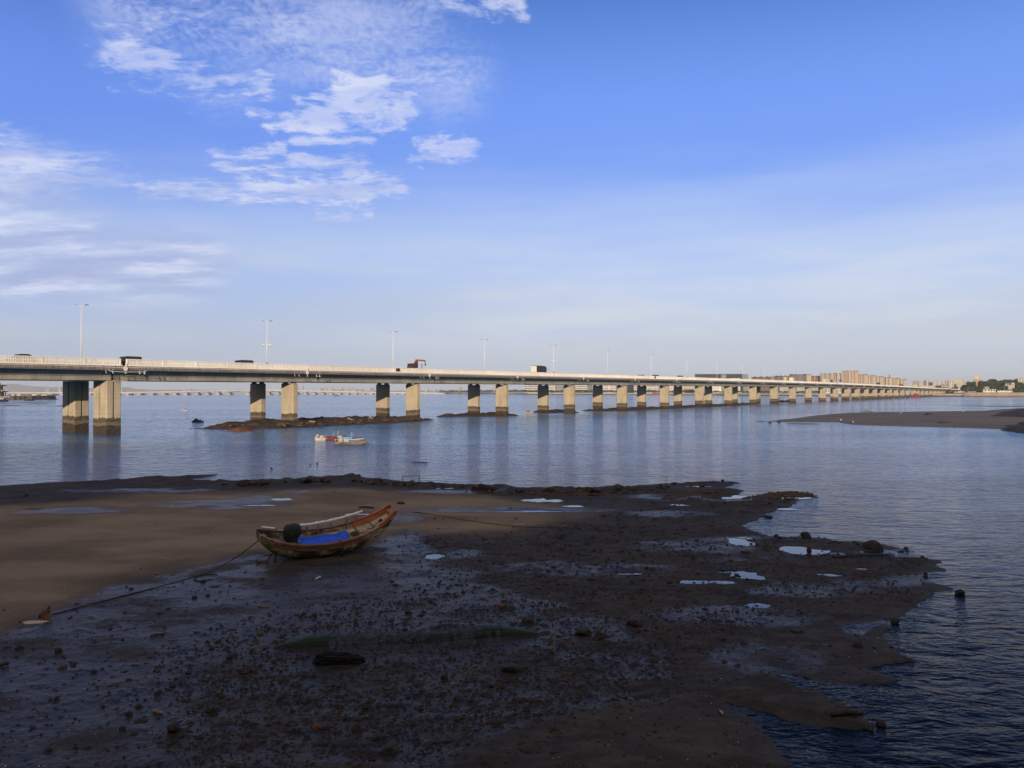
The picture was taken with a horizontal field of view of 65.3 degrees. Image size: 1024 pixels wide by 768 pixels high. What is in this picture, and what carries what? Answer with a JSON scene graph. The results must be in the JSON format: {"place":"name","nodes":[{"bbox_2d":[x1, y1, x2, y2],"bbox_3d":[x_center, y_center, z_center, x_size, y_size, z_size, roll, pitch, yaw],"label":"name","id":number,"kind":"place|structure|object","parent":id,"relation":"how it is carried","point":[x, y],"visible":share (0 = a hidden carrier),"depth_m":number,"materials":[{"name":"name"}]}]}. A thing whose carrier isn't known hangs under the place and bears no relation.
{"place":"outdoors","nodes":[
{"label":"outdoors","id":0,"kind":"place"},
{"bbox_2d":[3,384,249,390],"bbox_3d":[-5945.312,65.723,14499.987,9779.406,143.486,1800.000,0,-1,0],"label":"hills","id":1,"kind":"structure","parent":0,"point":[14,387],"depth_m":14080.73,"materials":[{"name":"grey"}]},
{"bbox_2d":[20,391,514,391],"bbox_3d":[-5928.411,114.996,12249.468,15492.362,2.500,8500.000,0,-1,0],"label":"shore","id":2,"kind":"structure","parent":0,"point":[164,391],"depth_m":10234.29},
{"bbox_2d":[0,474,953,767],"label":"mudflat","id":3,"kind":"structure","parent":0,"point":[70,544],"depth_m":28.98,"materials":[{"name":"soil"}]},
{"bbox_2d":[0,661,9,666],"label":"driftwood","id":4,"kind":"object","parent":3,"relation":"on","point":[3,663],"visible":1,"depth_m":24.04,"materials":[{"name":"brown wood"}]},
{"bbox_2d":[22,620,48,623],"bbox_3d":[-17.032,8.503,28.505,0.919,0.060,0.444,0,-1,0],"label":"foam scrap","id":5,"kind":"object","parent":3,"relation":"on","point":[33,622],"visible":1,"depth_m":28.47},
{"bbox_2d":[38,605,52,618],"bbox_3d":[-16.999,8.349,29.115,0.510,0.430,0.421,-28,27,-32],"label":"anchor","id":6,"kind":"object","parent":3,"relation":"on","point":[46,614],"visible":0.93,"depth_m":29.04,"materials":[{"name":"metal"}]},
{"bbox_2d":[125,710,132,716],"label":"stone","id":7,"kind":"object","parent":3,"relation":"on","point":[129,713],"visible":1,"depth_m":20.32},
{"bbox_2d":[152,709,163,713],"bbox_3d":[-9.102,8.421,20.544,0.389,0.091,0.088,0,-1,30],"label":"driftwood","id":8,"kind":"object","parent":3,"relation":"on","point":[157,711],"visible":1,"depth_m":20.51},
{"bbox_2d":[167,721,180,732],"bbox_3d":[-8.176,8.342,19.309,0.321,0.359,0.389,-5,5,-42],"label":"stone","id":9,"kind":"object","parent":3,"relation":"on","point":[173,727],"visible":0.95,"depth_m":19.18,"materials":[{"name":"stone"}]},
{"bbox_2d":[206,705,219,712],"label":"stone","id":10,"kind":"object","parent":3,"relation":"on","point":[212,708],"visible":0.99,"depth_m":20.57,"materials":[{"name":"stone"}]},
{"bbox_2d":[236,479,249,485],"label":"stone","id":11,"kind":"object","parent":3,"relation":"on","point":[245,482],"visible":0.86,"depth_m":69.71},
{"bbox_2d":[238,667,250,674],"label":"stone","id":12,"kind":"object","parent":3,"relation":"on","point":[244,671],"visible":0.93,"depth_m":23.45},
{"bbox_2d":[257,632,263,650],"bbox_3d":[-8.018,8.240,25.447,0.232,0.701,0.169,0,-1,0],"label":"stake","id":13,"kind":"object","parent":3,"relation":"on","point":[260,634],"visible":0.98,"depth_m":25.43,"materials":[{"name":"brown wood"}]},
{"bbox_2d":[270,498,292,500],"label":"puddle","id":14,"kind":"object","parent":3,"relation":"on","point":[278,499],"visible":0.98,"depth_m":61.68,"materials":[{"name":"white liquid"}]},
{"bbox_2d":[312,723,321,729],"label":"stone","id":15,"kind":"object","parent":3,"relation":"on","point":[317,726],"visible":1,"depth_m":19.52,"materials":[{"name":"stone"}]},
{"bbox_2d":[256,504,396,563],"bbox_3d":[-9.373,7.574,40.372,7.086,2.284,2.167,0,13,-32],"label":"wooden boat","id":16,"kind":"object","parent":3,"relation":"on","point":[366,530],"visible":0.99,"depth_m":40.11,"materials":[{"name":"brown wood"}]},
{"bbox_2d":[52,539,259,614],"bbox_3d":[-14.488,7.965,33.792,0.595,1.238,10.173,0,-1,32],"label":"mooring rope","id":17,"kind":"object","parent":16,"relation":"attached to","point":[157,586],"visible":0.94,"depth_m":33.49,"materials":[{"name":"fabric"}]},
{"bbox_2d":[296,531,349,543],"bbox_3d":[-9.428,7.867,40.257,2.837,0.265,1.628,0,13,-32],"label":"tarpaulin","id":18,"kind":"object","parent":16,"relation":"on","point":[328,538],"visible":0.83,"depth_m":40.46,"materials":[{"name":"plastic"}]},
{"bbox_2d":[312,650,365,664],"bbox_3d":[-5.276,8.402,24.357,1.626,0.513,0.700,0,-1,0],"label":"net bundle","id":19,"kind":"object","parent":3,"relation":"on","point":[327,657],"visible":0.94,"depth_m":24.17,"materials":[{"name":"fabric"}]},
{"bbox_2d":[351,722,362,733],"bbox_3d":[-3.759,8.380,19.441,0.286,0.288,0.304,0,-1,3],"label":"stone","id":20,"kind":"object","parent":3,"relation":"on","point":[356,727],"visible":0.98,"depth_m":19.32,"materials":[{"name":"stone"}]},
{"bbox_2d":[381,742,398,754],"bbox_3d":[-2.803,8.409,18.353,0.400,0.254,0.366,3,-3,-35],"label":"stone","id":21,"kind":"object","parent":3,"relation":"on","point":[391,748],"visible":0.98,"depth_m":18.25,"materials":[{"name":"stone"}]},
{"bbox_2d":[273,624,546,647],"bbox_3d":[-3.225,8.326,26.439,9.068,0.419,0.650,0,-1,-8],"label":"green algae patch","id":22,"kind":"object","parent":3,"relation":"on","point":[323,639],"visible":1,"depth_m":26.30,"materials":[{"name":"plant"}]},
{"bbox_2d":[425,554,444,558],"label":"puddle","id":23,"kind":"object","parent":3,"relation":"on","point":[432,556],"visible":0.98,"depth_m":40.44,"materials":[{"name":"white liquid"}]},
{"bbox_2d":[440,673,447,679],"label":"stone","id":24,"kind":"object","parent":3,"relation":"on","point":[444,676],"visible":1,"depth_m":22.85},
{"bbox_2d":[0,493,909,766],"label":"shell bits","id":25,"kind":"object","parent":3,"relation":"on","point":[367,715],"visible":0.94,"depth_m":22.12,"materials":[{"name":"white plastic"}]},
{"bbox_2d":[0,491,937,767],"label":"mud clods","id":26,"kind":"object","parent":3,"relation":"on","point":[394,713],"visible":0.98,"depth_m":23.40,"materials":[{"name":"soil"}]},
{"bbox_2d":[477,484,488,490],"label":"stone","id":27,"kind":"object","parent":3,"relation":"on","point":[481,487],"visible":0.85,"depth_m":65.90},
{"bbox_2d":[415,512,560,527],"bbox_3d":[-1.811,8.725,50.899,13.290,0.127,1.576,0,-1,32],"label":"thin line","id":28,"kind":"object","parent":3,"relation":"on","point":[492,523],"visible":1,"depth_m":49.67,"materials":[{"name":"fabric"}]},
{"bbox_2d":[497,603,504,608],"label":"stone","id":29,"kind":"object","parent":3,"relation":"on","point":[500,605],"visible":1,"depth_m":30.31,"materials":[{"name":"stone"}]},
{"bbox_2d":[501,663,517,672],"bbox_3d":[-0.021,8.419,23.630,0.514,0.307,0.564,2,-2,20],"label":"stone","id":30,"kind":"object","parent":3,"relation":"on","point":[510,667],"visible":0.98,"depth_m":23.43,"materials":[{"name":"stone"}]},
{"bbox_2d":[521,617,533,622],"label":"stone","id":31,"kind":"object","parent":3,"relation":"on","point":[527,620],"visible":1,"depth_m":28.37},
{"bbox_2d":[498,510,564,511],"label":"puddle","id":32,"kind":"object","parent":3,"relation":"on","point":[533,511],"visible":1,"depth_m":55.54,"materials":[{"name":"black liquid"}]},
{"bbox_2d":[521,498,561,501],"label":"puddle","id":33,"kind":"object","parent":3,"relation":"on","point":[544,500],"visible":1,"depth_m":61.12,"materials":[{"name":"white liquid"}]},
{"bbox_2d":[544,488,554,492],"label":"stone","id":34,"kind":"object","parent":3,"relation":"on","point":[549,490],"visible":0.83,"depth_m":64.83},
{"bbox_2d":[553,614,555,652],"bbox_3d":[1.351,7.919,25.214,0.093,1.312,0.042,0,-1,0],"label":"stake","id":35,"kind":"object","parent":3,"relation":"on","point":[554,633],"visible":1,"depth_m":25.20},
{"bbox_2d":[574,627,591,635],"bbox_3d":[2.410,8.493,27.282,0.567,0.338,0.624,-10,1,40],"label":"stone","id":36,"kind":"object","parent":3,"relation":"on","point":[583,631],"visible":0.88,"depth_m":27.08,"materials":[{"name":"stone"}]},
{"bbox_2d":[585,487,593,492],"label":"stone","id":37,"kind":"object","parent":3,"relation":"on","point":[587,489],"visible":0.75,"depth_m":65.36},
{"bbox_2d":[594,630,605,639],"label":"stone","id":38,"kind":"object","parent":3,"relation":"on","point":[599,635],"visible":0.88,"depth_m":26.66,"materials":[{"name":"stone"}]},
{"bbox_2d":[627,620,641,627],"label":"stone","id":39,"kind":"object","parent":3,"relation":"on","point":[635,623],"visible":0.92,"depth_m":28.13,"materials":[{"name":"stone"}]},
{"bbox_2d":[465,490,817,498],"bbox_3d":[10.293,8.773,63.064,28.318,0.453,6.572,0,-1,0],"label":"ridge rubble","id":40,"kind":"object","parent":3,"relation":"on","point":[708,496],"visible":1,"depth_m":64.21,"materials":[{"name":"brown stone"}]},
{"bbox_2d":[488,485,496,490],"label":"stone","id":41,"kind":"object","parent":40,"relation":"on","point":[492,488],"visible":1,"depth_m":64.66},
{"bbox_2d":[678,579,756,583],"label":"puddle","id":42,"kind":"object","parent":3,"relation":"on","point":[705,582],"visible":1,"depth_m":34.95,"materials":[{"name":"white liquid"}]},
{"bbox_2d":[715,495,745,498],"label":"puddle","id":43,"kind":"object","parent":3,"relation":"on","point":[735,497],"visible":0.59,"depth_m":62.84,"materials":[{"name":"white liquid"}]},
{"bbox_2d":[724,537,754,545],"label":"puddle","id":44,"kind":"object","parent":3,"relation":"on","point":[743,541],"visible":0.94,"depth_m":44.47,"materials":[{"name":"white liquid"}]},
{"bbox_2d":[719,570,764,580],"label":"puddle","id":45,"kind":"object","parent":3,"relation":"on","point":[754,576],"visible":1,"depth_m":36.27,"materials":[{"name":"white liquid"}]},
{"bbox_2d":[743,603,769,607],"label":"puddle","id":46,"kind":"object","parent":3,"relation":"on","point":[761,605],"visible":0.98,"depth_m":31.20,"materials":[{"name":"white liquid"}]},
{"bbox_2d":[790,629,803,633],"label":"stone","id":47,"kind":"object","parent":3,"relation":"on","point":[798,631],"visible":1,"depth_m":27.48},
{"bbox_2d":[779,546,829,554],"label":"puddle","id":48,"kind":"object","parent":3,"relation":"on","point":[796,550],"visible":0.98,"depth_m":41.96,"materials":[{"name":"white liquid"}]},
{"bbox_2d":[800,532,810,538],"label":"stone","id":49,"kind":"object","parent":3,"relation":"on","point":[805,535],"visible":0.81,"depth_m":45.22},
{"bbox_2d":[830,708,863,716],"bbox_3d":[8.593,8.394,20.413,0.937,0.253,0.277,0,-1,-9],"label":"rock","id":50,"kind":"object","parent":3,"relation":"on","point":[843,712],"visible":1,"depth_m":20.34,"materials":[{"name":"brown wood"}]},
{"bbox_2d":[852,642,862,648],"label":"stone","id":51,"kind":"object","parent":3,"relation":"on","point":[858,645],"visible":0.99,"depth_m":25.77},
{"bbox_2d":[832,554,890,557],"bbox_3d":[17.614,8.632,40.169,3.499,0.199,0.170,0,-1,-17],"label":"driftwood","id":52,"kind":"object","parent":3,"relation":"on","point":[851,555],"visible":1,"depth_m":40.02,"materials":[{"name":"brown wood"}]},
{"bbox_2d":[863,725,874,731],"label":"stone","id":53,"kind":"object","parent":3,"relation":"on","point":[869,728],"visible":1,"depth_m":19.81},
{"bbox_2d":[863,540,883,550],"bbox_3d":[19.153,8.638,42.466,0.817,0.672,0.883,0,-1,-5],"label":"stone","id":54,"kind":"object","parent":3,"relation":"on","point":[872,545],"visible":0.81,"depth_m":42.17,"materials":[{"name":"stone"}]},
{"bbox_2d":[875,719,885,726],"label":"stone","id":55,"kind":"object","parent":3,"relation":"on","point":[879,722],"visible":1,"depth_m":20.06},
{"bbox_2d":[891,617,899,623],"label":"stone","id":56,"kind":"object","parent":3,"relation":"on","point":[894,620],"visible":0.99,"depth_m":28.85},
{"bbox_2d":[439,392,519,393],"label":"spit","id":57,"kind":"structure","parent":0,"point":[467,392],"depth_m":2343.87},
{"bbox_2d":[0,391,1023,767],"bbox_3d":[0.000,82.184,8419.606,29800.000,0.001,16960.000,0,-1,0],"label":"water","id":58,"kind":"structure","parent":0,"point":[952,501],"depth_m":85.47,"materials":[{"name":"liquid"}]},
{"bbox_2d":[0,382,8,400],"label":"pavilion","id":59,"kind":"structure","parent":58,"relation":"in","point":[3,397],"depth_m":653.49,"materials":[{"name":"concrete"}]},
{"bbox_2d":[8,395,56,399],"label":"quay","id":60,"kind":"structure","parent":58,"relation":"in","point":[35,397],"depth_m":775.80,"materials":[{"name":"concrete"}]},
{"bbox_2d":[4,390,444,394],"bbox_3d":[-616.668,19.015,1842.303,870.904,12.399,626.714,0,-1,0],"label":"sea bridge","id":61,"kind":"structure","parent":58,"relation":"in","point":[229,392],"depth_m":1849.59,"materials":[{"name":"concrete"}]},
{"bbox_2d":[227,427,255,431],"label":"red soil heap","id":62,"kind":"object","parent":58,"relation":"in","point":[240,429],"visible":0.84,"depth_m":165.77,"materials":[{"name":"soil"}]},
{"bbox_2d":[189,415,432,429],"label":"rubble bar","id":63,"kind":"object","parent":58,"relation":"in","point":[267,423],"visible":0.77,"depth_m":194.87,"materials":[{"name":"stone"}]},
{"bbox_2d":[315,434,344,440],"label":"fishing boat","id":64,"kind":"object","parent":58,"relation":"on","point":[321,437],"visible":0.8,"depth_m":136.10,"materials":[{"name":"red paint"}]},
{"bbox_2d":[334,437,366,444],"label":"fishing boat","id":65,"kind":"object","parent":58,"relation":"on","point":[339,441],"visible":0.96,"depth_m":124.34,"materials":[{"name":"grey wood"}]},
{"bbox_2d":[437,412,518,416],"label":"rubble bar","id":66,"kind":"object","parent":58,"relation":"in","point":[482,414],"visible":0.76,"depth_m":263.95,"materials":[{"name":"stone"}]},
{"bbox_2d":[0,355,959,434],"bbox_3d":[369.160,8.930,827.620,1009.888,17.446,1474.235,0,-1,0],"label":"road bridge","id":67,"kind":"structure","parent":58,"relation":"in","point":[75,375],"depth_m":204.32,"materials":[{"name":"concrete"}]},
{"bbox_2d":[7,354,34,361],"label":"car","id":68,"kind":"object","parent":67,"relation":"on","point":[19,355],"visible":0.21,"depth_m":139.53,"materials":[{"name":"black paint"}]},
{"bbox_2d":[74,304,87,357],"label":"street lamp","id":69,"kind":"object","parent":67,"relation":"on","point":[81,327],"visible":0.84,"depth_m":157.72,"materials":[{"name":"metal"}]},
{"bbox_2d":[115,356,141,365],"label":"car","id":70,"kind":"object","parent":67,"relation":"on","point":[123,359],"visible":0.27,"depth_m":155.25,"materials":[{"name":"black paint"}]},
{"bbox_2d":[235,360,253,362],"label":"car","id":71,"kind":"object","parent":67,"relation":"on","point":[244,361],"visible":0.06,"depth_m":177.89,"materials":[{"name":"black metal"}]},
{"bbox_2d":[407,359,425,367],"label":"crane truck","id":72,"kind":"object","parent":67,"relation":"on","point":[413,365],"visible":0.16,"depth_m":226.02,"materials":[{"name":"red metal"}]},
{"bbox_2d":[531,365,548,372],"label":"truck","id":73,"kind":"object","parent":67,"relation":"on","point":[535,368],"visible":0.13,"depth_m":279.40,"materials":[{"name":"metal"}]},
{"bbox_2d":[550,345,556,372],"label":"street lamp","id":74,"kind":"object","parent":67,"relation":"on","point":[553,360],"visible":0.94,"depth_m":306.67,"materials":[{"name":"metal"}]},
{"bbox_2d":[533,409,579,412],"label":"rubble bar","id":75,"kind":"object","parent":58,"relation":"in","point":[555,411],"visible":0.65,"depth_m":308.78,"materials":[{"name":"stone"}]},
{"bbox_2d":[582,403,750,410],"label":"rubble bar","id":76,"kind":"object","parent":58,"relation":"in","point":[670,407],"visible":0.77,"depth_m":380.59,"materials":[{"name":"stone"}]},
{"bbox_2d":[955,589,964,594],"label":"stone","id":77,"kind":"object","parent":58,"relation":"in","point":[959,592],"visible":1,"depth_m":32.86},
{"bbox_2d":[0,0,1023,390],"label":"sky","id":78,"kind":"structure","parent":0,"point":[772,187],"materials":[{"name":"blue"}]},
{"bbox_2d":[525,385,537,392],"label":"office building","id":79,"kind":"structure","parent":0,"point":[531,387],"depth_m":1933.20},
{"bbox_2d":[517,394,1023,396],"bbox_3d":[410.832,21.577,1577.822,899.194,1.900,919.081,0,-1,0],"label":"shore stone","id":80,"kind":"object","parent":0,"point":[788,395],"visible":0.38,"depth_m":1359.16,"materials":[{"name":"stone"}]},
{"bbox_2d":[508,393,1023,395],"bbox_3d":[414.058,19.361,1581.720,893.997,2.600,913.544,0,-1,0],"label":"seawall","id":81,"kind":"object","parent":80,"relation":"on","point":[738,393],"visible":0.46,"depth_m":1474.36,"materials":[{"name":"concrete"}]},
{"bbox_2d":[592,392,963,393],"bbox_3d":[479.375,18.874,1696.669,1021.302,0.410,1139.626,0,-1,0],"label":"shore ground","id":82,"kind":"structure","parent":0,"point":[899,393],"depth_m":1310.11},
{"bbox_2d":[549,385,555,392],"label":"office building","id":83,"kind":"structure","parent":82,"relation":"on","point":[551,387],"depth_m":1921.36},
{"bbox_2d":[556,385,563,392],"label":"office building","id":84,"kind":"structure","parent":82,"relation":"on","point":[559,387],"depth_m":1951.65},
{"bbox_2d":[575,385,587,392],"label":"office building","id":85,"kind":"structure","parent":82,"relation":"on","point":[581,387],"depth_m":1902.98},
{"bbox_2d":[603,385,616,392],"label":"office building","id":86,"kind":"structure","parent":82,"relation":"on","point":[609,387],"depth_m":1882.91,"materials":[{"name":"concrete"}]},
{"bbox_2d":[439,389,817,392],"bbox_3d":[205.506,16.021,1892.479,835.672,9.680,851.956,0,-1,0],"label":"treeline","id":87,"kind":"object","parent":82,"relation":"on","point":[630,391],"visible":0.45,"depth_m":1799.31,"materials":[{"name":"green plant"}]},
{"bbox_2d":[627,385,633,392],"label":"office building","id":88,"kind":"structure","parent":82,"relation":"on","point":[630,387],"depth_m":1861.68,"materials":[{"name":"grey glass"}]},
{"bbox_2d":[634,385,658,392],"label":"office building","id":89,"kind":"structure","parent":82,"relation":"on","point":[650,387],"depth_m":1843.78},
{"bbox_2d":[682,386,693,392],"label":"office building","id":90,"kind":"structure","parent":82,"relation":"on","point":[687,388],"depth_m":1762.83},
{"bbox_2d":[695,374,742,392],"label":"glass hall","id":91,"kind":"structure","parent":82,"relation":"on","point":[721,388],"depth_m":1565.70,"materials":[{"name":"glass"}]},
{"bbox_2d":[743,374,747,391],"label":"glass hall","id":92,"kind":"structure","parent":82,"relation":"on","point":[745,376],"depth_m":1550.88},
{"bbox_2d":[751,376,770,392],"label":"apartment block","id":93,"kind":"structure","parent":82,"relation":"on","point":[764,378],"depth_m":1647.60,"materials":[{"name":"brown tile"}]},
{"bbox_2d":[774,375,788,380],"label":"apartment block","id":94,"kind":"structure","parent":82,"relation":"on","point":[780,377],"depth_m":1637.45,"materials":[{"name":"brown tile"}]},
{"bbox_2d":[779,387,788,392],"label":"harbour shed","id":95,"kind":"structure","parent":82,"relation":"on","point":[782,389],"depth_m":1501.61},
{"bbox_2d":[789,374,810,387],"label":"apartment block","id":96,"kind":"structure","parent":82,"relation":"on","point":[800,377],"depth_m":1619.20,"materials":[{"name":"brown tile"}]},
{"bbox_2d":[796,387,804,392],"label":"harbour shed","id":97,"kind":"structure","parent":82,"relation":"on","point":[800,388],"depth_m":1501.52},
{"bbox_2d":[811,376,819,381],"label":"apartment block","id":98,"kind":"structure","parent":82,"relation":"on","point":[817,378],"depth_m":1663.42,"materials":[{"name":"brown tile"}]},
{"bbox_2d":[820,373,840,382],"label":"apartment block","id":99,"kind":"structure","parent":82,"relation":"on","point":[832,376],"depth_m":1632.52,"materials":[{"name":"concrete"}]},
{"bbox_2d":[841,371,857,392],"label":"apartment block","id":100,"kind":"structure","parent":82,"relation":"on","point":[849,376],"depth_m":1608.76,"materials":[{"name":"concrete"}]},
{"bbox_2d":[858,374,867,383],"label":"apartment block","id":101,"kind":"structure","parent":82,"relation":"on","point":[863,378],"depth_m":1618.43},
{"bbox_2d":[867,375,875,383],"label":"apartment block","id":102,"kind":"structure","parent":82,"relation":"on","point":[871,379],"depth_m":1632.92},
{"bbox_2d":[876,376,882,384],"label":"apartment block","id":103,"kind":"structure","parent":82,"relation":"on","point":[879,379],"depth_m":1652.00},
{"bbox_2d":[883,377,891,389],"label":"apartment block","id":104,"kind":"structure","parent":82,"relation":"on","point":[887,380],"depth_m":1675.10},
{"bbox_2d":[892,378,899,392],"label":"apartment block","id":105,"kind":"structure","parent":82,"relation":"on","point":[895,381],"depth_m":1692.67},
{"bbox_2d":[899,379,905,392],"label":"apartment block","id":106,"kind":"structure","parent":82,"relation":"on","point":[902,381],"depth_m":1714.83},
{"bbox_2d":[949,380,953,388],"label":"town house","id":107,"kind":"structure","parent":82,"relation":"on","point":[951,383],"depth_m":1782.30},
{"bbox_2d":[956,383,965,392],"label":"town house","id":108,"kind":"structure","parent":82,"relation":"on","point":[959,385],"depth_m":1644.68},
{"bbox_2d":[981,389,996,391],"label":"boathouse","id":109,"kind":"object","parent":82,"relation":"on","point":[988,390],"visible":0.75,"depth_m":1216.07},
{"bbox_2d":[770,408,1023,428],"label":"mudbank","id":110,"kind":"structure","parent":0,"point":[985,419],"depth_m":224.79,"materials":[{"name":"soil"}]},
{"bbox_2d":[991,409,1023,416],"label":"rock slope","id":111,"kind":"structure","parent":110,"relation":"on","point":[1016,413],"depth_m":257.18,"materials":[{"name":"stone"}]},
{"bbox_2d":[1001,421,1023,433],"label":"rock slope","id":112,"kind":"structure","parent":110,"relation":"on","point":[1018,428],"depth_m":166.50,"materials":[{"name":"stone"}]},
{"bbox_2d":[963,392,1023,395],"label":"promenade","id":113,"kind":"structure","parent":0,"point":[993,393],"depth_m":1176.79,"materials":[{"name":"concrete"}]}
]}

